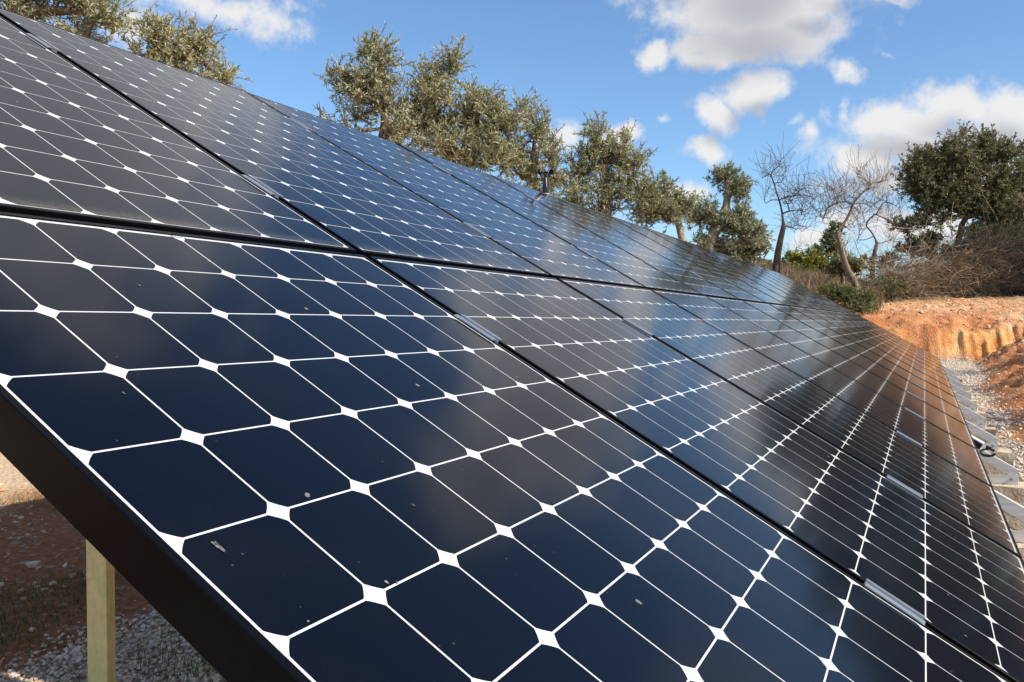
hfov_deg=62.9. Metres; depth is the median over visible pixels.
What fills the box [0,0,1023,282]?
sky
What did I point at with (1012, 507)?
support frame
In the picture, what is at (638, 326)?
panel clamp
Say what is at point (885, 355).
solar panel
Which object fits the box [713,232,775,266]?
tree
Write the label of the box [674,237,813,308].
solar panel
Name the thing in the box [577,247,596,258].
panel clamp
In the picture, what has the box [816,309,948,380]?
solar panel
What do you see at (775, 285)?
solar panel
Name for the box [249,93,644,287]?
solar panel
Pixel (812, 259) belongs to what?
bush
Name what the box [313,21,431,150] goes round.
olive tree
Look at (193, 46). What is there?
olive tree
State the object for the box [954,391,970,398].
concrete block
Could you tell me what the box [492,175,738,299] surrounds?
solar panel
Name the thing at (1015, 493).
concrete block
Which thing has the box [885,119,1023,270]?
evergreen tree
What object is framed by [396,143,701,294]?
solar panel
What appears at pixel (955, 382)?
support frame
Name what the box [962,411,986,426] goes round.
concrete block
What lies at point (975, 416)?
support frame
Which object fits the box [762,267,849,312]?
solar panel
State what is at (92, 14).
olive tree
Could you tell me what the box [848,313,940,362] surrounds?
solar panel
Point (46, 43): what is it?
panel clamp
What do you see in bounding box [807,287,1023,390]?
scattered stone
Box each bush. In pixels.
[780,246,837,275]
[811,219,854,261]
[815,279,882,313]
[823,252,870,285]
[855,251,901,270]
[875,276,913,302]
[893,228,971,265]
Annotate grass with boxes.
[0,488,154,670]
[754,258,891,313]
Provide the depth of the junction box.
4.68 m
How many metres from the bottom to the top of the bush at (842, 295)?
1.235 m
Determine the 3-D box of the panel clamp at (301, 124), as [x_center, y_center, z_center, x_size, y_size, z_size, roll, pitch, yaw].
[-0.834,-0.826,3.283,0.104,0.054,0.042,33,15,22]
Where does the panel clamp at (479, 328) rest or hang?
attached to the rail
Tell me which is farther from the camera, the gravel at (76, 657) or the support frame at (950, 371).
the support frame at (950, 371)
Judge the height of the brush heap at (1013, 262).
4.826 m
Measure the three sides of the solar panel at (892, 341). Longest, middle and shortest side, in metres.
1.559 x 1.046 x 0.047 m
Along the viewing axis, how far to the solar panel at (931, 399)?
5.83 m
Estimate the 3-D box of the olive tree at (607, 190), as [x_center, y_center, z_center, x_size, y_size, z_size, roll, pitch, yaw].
[1.679,-1.445,14.228,2.548,4.928,1.463,0,1,-5]
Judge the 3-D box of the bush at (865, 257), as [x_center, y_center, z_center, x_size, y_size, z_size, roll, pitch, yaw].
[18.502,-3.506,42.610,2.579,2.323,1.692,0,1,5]
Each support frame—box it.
[86,539,115,681]
[943,366,956,375]
[944,370,959,383]
[947,376,963,390]
[949,382,969,399]
[953,391,975,411]
[958,403,985,427]
[965,420,997,449]
[977,448,1018,484]
[994,490,1023,542]
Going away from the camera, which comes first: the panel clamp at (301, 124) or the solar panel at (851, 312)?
the panel clamp at (301, 124)
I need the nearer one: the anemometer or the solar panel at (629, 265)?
the solar panel at (629, 265)
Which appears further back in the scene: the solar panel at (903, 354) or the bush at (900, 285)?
the bush at (900, 285)
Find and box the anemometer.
[537,169,553,193]
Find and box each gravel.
[0,605,222,681]
[941,360,1023,529]
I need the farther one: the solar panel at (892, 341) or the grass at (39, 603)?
the solar panel at (892, 341)
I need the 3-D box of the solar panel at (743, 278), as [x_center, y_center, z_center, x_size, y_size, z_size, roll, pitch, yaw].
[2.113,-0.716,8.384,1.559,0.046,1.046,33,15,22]
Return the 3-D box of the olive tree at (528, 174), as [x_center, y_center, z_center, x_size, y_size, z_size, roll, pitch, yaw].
[0.377,-1.547,13.883,1.478,5.087,1.396,1,1,26]
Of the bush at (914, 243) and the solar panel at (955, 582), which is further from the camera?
the bush at (914, 243)
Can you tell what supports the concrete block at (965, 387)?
on the ground at (950, 341)
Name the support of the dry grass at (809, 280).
on the ground at (950, 341)
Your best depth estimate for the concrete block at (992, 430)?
7.12 m
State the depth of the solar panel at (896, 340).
12.61 m
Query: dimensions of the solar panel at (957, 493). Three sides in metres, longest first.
1.559 x 1.046 x 0.046 m
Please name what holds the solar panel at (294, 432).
on the rail
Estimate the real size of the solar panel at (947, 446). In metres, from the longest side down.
1.559 x 1.046 x 0.047 m
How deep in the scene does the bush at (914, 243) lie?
38.02 m
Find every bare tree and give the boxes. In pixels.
[748,131,843,272]
[774,232,824,253]
[798,147,905,299]
[837,179,918,273]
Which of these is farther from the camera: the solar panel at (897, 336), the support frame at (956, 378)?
the solar panel at (897, 336)
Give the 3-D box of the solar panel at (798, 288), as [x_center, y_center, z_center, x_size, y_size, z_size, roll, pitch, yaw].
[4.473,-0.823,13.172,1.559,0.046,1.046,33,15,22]
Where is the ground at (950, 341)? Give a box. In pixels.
[0,281,1023,681]
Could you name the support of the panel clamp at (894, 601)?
attached to the rail
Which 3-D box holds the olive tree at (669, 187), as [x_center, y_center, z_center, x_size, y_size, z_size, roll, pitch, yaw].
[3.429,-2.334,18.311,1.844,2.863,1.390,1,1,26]
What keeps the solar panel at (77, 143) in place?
on the rail
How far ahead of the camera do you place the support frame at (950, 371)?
13.56 m
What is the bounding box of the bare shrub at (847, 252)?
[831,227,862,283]
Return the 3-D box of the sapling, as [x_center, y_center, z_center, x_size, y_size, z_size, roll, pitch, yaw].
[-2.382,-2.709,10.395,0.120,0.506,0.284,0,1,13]
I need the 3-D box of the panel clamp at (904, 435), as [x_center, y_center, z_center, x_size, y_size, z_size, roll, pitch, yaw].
[1.563,0.407,3.321,0.104,0.054,0.042,33,15,22]
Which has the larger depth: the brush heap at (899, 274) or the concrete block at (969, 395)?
the brush heap at (899, 274)
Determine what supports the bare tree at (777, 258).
on the ground at (950, 341)
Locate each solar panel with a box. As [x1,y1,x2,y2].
[0,8,549,276]
[0,16,355,253]
[0,212,1010,681]
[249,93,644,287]
[369,256,1023,681]
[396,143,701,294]
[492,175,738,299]
[557,278,1021,557]
[559,198,765,302]
[606,214,785,305]
[644,227,800,306]
[651,289,992,486]
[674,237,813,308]
[698,245,823,309]
[707,296,976,448]
[718,252,831,310]
[733,257,838,311]
[744,301,966,424]
[748,262,844,312]
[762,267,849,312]
[770,304,959,408]
[771,270,854,313]
[789,306,954,396]
[805,308,951,387]
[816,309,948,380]
[828,311,945,374]
[836,312,943,369]
[841,312,942,366]
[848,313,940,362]
[854,314,939,359]
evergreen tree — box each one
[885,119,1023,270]
[948,155,1023,273]
[1005,132,1023,201]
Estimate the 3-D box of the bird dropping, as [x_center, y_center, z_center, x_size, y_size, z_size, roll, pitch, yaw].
[-0.245,0.172,0.700,0.014,0.008,0.005,1,1,29]
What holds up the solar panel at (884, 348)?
on the rail
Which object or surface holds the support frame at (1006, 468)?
on the ground at (950, 341)
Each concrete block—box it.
[954,384,967,390]
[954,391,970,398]
[957,399,977,410]
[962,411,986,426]
[970,427,996,442]
[982,448,1013,475]
[991,481,1023,530]
[1016,542,1023,560]
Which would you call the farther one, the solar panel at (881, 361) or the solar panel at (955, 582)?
the solar panel at (881, 361)
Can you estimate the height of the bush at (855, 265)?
1.709 m
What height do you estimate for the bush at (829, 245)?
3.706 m
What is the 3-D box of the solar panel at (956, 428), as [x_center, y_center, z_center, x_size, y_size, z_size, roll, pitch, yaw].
[1.926,0.150,4.922,1.559,0.046,1.046,33,15,22]
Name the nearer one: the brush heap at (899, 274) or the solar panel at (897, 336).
the solar panel at (897, 336)
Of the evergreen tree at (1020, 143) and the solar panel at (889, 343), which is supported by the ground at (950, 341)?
the evergreen tree at (1020, 143)
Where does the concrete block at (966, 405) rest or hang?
on the ground at (950, 341)
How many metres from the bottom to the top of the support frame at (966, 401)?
2.230 m
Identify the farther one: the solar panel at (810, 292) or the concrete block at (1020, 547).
the solar panel at (810, 292)
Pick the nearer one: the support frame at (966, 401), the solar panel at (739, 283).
the solar panel at (739, 283)
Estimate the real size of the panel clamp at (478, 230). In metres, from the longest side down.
0.104 x 0.054 x 0.042 m
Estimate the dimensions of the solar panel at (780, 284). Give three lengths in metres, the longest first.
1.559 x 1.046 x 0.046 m
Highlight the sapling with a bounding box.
[313,101,326,116]
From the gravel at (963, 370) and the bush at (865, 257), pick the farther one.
the bush at (865, 257)
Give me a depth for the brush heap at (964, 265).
32.73 m
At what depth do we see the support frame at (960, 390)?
9.77 m
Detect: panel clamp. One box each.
[26,33,61,52]
[242,175,282,198]
[290,118,313,130]
[454,314,501,342]
[463,222,490,237]
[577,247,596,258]
[623,318,653,335]
[702,319,723,331]
[864,578,924,624]
[887,475,922,497]
[897,430,921,445]
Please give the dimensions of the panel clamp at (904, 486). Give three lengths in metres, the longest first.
0.104 x 0.054 x 0.042 m
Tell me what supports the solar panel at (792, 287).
on the rail
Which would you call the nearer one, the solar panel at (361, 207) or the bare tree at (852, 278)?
the solar panel at (361, 207)
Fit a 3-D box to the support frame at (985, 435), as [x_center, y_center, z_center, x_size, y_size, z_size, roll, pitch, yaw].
[2.163,0.147,6.572,2.883,2.230,0.088,1,1,26]
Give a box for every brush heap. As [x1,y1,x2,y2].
[823,220,973,299]
[862,202,1022,297]
[904,180,1023,296]
[959,194,1023,294]
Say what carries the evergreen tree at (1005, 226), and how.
on the ground at (950, 341)
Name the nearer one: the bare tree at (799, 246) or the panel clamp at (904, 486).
the panel clamp at (904, 486)
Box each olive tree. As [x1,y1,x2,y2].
[0,0,139,44]
[116,0,253,92]
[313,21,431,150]
[393,33,540,181]
[484,89,573,198]
[552,108,689,232]
[631,167,710,240]
[686,160,773,250]
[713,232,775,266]
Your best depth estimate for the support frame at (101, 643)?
1.79 m
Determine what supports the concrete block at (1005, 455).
on the ground at (950, 341)
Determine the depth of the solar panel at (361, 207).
2.48 m
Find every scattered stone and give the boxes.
[0,455,160,681]
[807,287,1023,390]
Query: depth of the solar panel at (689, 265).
6.43 m
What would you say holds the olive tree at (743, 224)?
on the ground at (950, 341)
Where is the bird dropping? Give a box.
[211,541,224,551]
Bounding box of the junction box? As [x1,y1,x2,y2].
[971,435,995,456]
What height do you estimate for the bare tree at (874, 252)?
4.747 m
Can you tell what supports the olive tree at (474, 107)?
on the ground at (950, 341)
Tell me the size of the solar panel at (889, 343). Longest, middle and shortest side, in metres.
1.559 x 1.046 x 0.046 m
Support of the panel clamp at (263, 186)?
attached to the rail
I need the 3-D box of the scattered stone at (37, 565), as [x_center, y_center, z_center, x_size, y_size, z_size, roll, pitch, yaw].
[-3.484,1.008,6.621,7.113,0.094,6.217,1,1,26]
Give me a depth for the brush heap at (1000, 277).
33.41 m
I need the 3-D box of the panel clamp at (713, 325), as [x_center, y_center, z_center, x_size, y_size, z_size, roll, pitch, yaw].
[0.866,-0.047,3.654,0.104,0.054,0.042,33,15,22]
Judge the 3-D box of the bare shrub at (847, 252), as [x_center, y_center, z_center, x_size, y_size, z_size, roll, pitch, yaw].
[12.450,-3.043,31.080,1.455,2.605,0.660,-1,2,-40]

